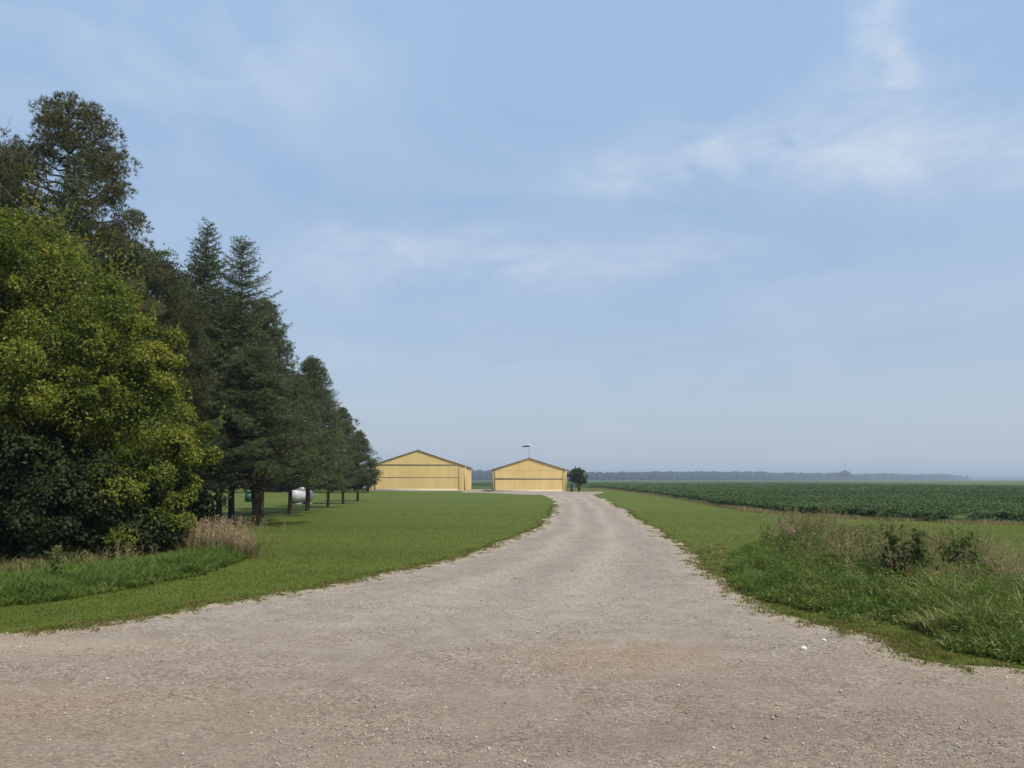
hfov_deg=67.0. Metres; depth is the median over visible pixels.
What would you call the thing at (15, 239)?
maple tree
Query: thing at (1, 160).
pine tree
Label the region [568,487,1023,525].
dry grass
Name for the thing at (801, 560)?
leafy weeds
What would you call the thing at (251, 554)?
grass clump
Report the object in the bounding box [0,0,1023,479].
sky
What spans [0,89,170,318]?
pine tree
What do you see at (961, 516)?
crop field
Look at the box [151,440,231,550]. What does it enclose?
shrub
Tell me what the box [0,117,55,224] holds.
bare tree
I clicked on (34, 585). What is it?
ditch grass
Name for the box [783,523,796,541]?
weed
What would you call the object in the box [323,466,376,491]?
tree
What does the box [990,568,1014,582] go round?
weed
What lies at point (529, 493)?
apron
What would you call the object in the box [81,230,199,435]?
pine tree
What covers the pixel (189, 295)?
pine tree
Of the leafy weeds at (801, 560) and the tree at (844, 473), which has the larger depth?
the tree at (844, 473)
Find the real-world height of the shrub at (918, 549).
1.044 m
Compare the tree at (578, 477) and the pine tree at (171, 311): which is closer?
the pine tree at (171, 311)
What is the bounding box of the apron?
[462,489,604,494]
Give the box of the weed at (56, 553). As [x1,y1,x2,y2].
[43,545,64,579]
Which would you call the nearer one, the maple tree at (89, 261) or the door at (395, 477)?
the maple tree at (89, 261)
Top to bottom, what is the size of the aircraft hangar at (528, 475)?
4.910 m
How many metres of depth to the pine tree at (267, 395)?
28.82 m
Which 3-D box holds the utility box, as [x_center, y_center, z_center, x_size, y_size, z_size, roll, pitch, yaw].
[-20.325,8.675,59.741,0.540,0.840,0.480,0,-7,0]
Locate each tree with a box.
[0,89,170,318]
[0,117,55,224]
[0,140,50,332]
[0,165,81,416]
[0,205,225,551]
[2,196,145,444]
[7,152,123,439]
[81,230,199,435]
[116,247,218,444]
[125,281,238,452]
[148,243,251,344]
[153,345,342,524]
[166,324,247,506]
[177,215,251,487]
[177,235,305,522]
[209,294,293,512]
[222,298,341,517]
[258,466,301,491]
[266,370,342,513]
[282,354,360,510]
[297,388,366,507]
[310,478,356,491]
[320,407,370,503]
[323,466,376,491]
[338,429,383,500]
[341,465,379,490]
[566,467,587,491]
[838,469,851,479]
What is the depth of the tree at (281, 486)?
104.55 m
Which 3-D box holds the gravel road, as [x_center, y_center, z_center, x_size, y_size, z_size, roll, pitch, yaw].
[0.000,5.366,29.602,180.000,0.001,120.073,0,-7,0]
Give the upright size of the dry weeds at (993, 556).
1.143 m
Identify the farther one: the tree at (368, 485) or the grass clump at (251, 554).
the tree at (368, 485)
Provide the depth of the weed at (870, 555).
13.18 m
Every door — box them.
[245,493,250,500]
[375,465,458,489]
[495,471,562,490]
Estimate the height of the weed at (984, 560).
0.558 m
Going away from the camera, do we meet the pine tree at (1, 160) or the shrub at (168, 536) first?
the shrub at (168, 536)
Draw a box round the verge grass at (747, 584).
[677,534,1023,664]
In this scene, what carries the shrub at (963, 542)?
on the ground at (405, 501)
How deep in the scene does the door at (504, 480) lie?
109.06 m
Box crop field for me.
[239,480,1023,523]
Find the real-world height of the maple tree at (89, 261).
9.749 m
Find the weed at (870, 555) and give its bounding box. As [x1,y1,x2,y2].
[861,544,880,564]
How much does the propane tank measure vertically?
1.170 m
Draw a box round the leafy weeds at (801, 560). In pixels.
[718,513,1023,663]
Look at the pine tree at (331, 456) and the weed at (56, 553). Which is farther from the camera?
the pine tree at (331, 456)
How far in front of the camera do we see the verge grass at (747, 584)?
9.83 m
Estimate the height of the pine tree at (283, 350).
10.200 m
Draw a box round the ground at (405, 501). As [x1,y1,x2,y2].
[0,480,1023,668]
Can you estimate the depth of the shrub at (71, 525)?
15.99 m
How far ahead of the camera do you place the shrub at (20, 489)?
15.62 m
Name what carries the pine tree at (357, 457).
on the ground at (405, 501)
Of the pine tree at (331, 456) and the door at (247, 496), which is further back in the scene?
the door at (247, 496)
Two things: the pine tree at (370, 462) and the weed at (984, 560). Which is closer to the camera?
the weed at (984, 560)
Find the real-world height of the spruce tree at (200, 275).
13.212 m
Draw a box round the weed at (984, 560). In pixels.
[978,556,1001,576]
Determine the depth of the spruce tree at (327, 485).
47.58 m
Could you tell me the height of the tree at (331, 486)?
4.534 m
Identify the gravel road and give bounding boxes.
[0,495,1023,767]
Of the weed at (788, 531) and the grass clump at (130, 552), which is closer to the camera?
the grass clump at (130, 552)
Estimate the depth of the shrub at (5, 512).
15.41 m
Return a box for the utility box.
[245,491,251,501]
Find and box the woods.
[471,469,1023,480]
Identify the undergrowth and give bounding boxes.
[0,527,240,574]
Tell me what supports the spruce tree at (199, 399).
on the ground at (405, 501)
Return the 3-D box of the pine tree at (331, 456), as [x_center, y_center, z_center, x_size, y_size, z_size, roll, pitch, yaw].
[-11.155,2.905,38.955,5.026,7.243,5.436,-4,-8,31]
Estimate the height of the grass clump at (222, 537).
0.934 m
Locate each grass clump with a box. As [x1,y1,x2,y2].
[52,541,172,564]
[151,514,287,558]
[226,529,263,558]
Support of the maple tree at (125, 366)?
on the ground at (405, 501)
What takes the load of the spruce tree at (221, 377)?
on the ground at (405, 501)
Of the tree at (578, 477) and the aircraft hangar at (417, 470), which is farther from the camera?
the aircraft hangar at (417, 470)
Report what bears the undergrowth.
on the ground at (405, 501)
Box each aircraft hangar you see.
[369,450,472,490]
[491,458,566,491]
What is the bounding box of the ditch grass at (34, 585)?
[0,541,249,607]
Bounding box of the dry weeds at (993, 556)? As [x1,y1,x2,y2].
[753,500,1023,586]
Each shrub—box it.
[0,352,155,473]
[0,415,109,563]
[0,441,158,561]
[0,446,48,560]
[58,437,191,558]
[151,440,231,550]
[875,524,921,578]
[897,528,944,579]
[944,531,979,574]
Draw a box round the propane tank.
[292,487,313,504]
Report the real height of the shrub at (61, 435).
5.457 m
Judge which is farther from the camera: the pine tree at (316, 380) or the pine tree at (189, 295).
the pine tree at (316, 380)
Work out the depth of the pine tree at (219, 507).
36.12 m
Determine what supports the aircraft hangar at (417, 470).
on the ground at (405, 501)

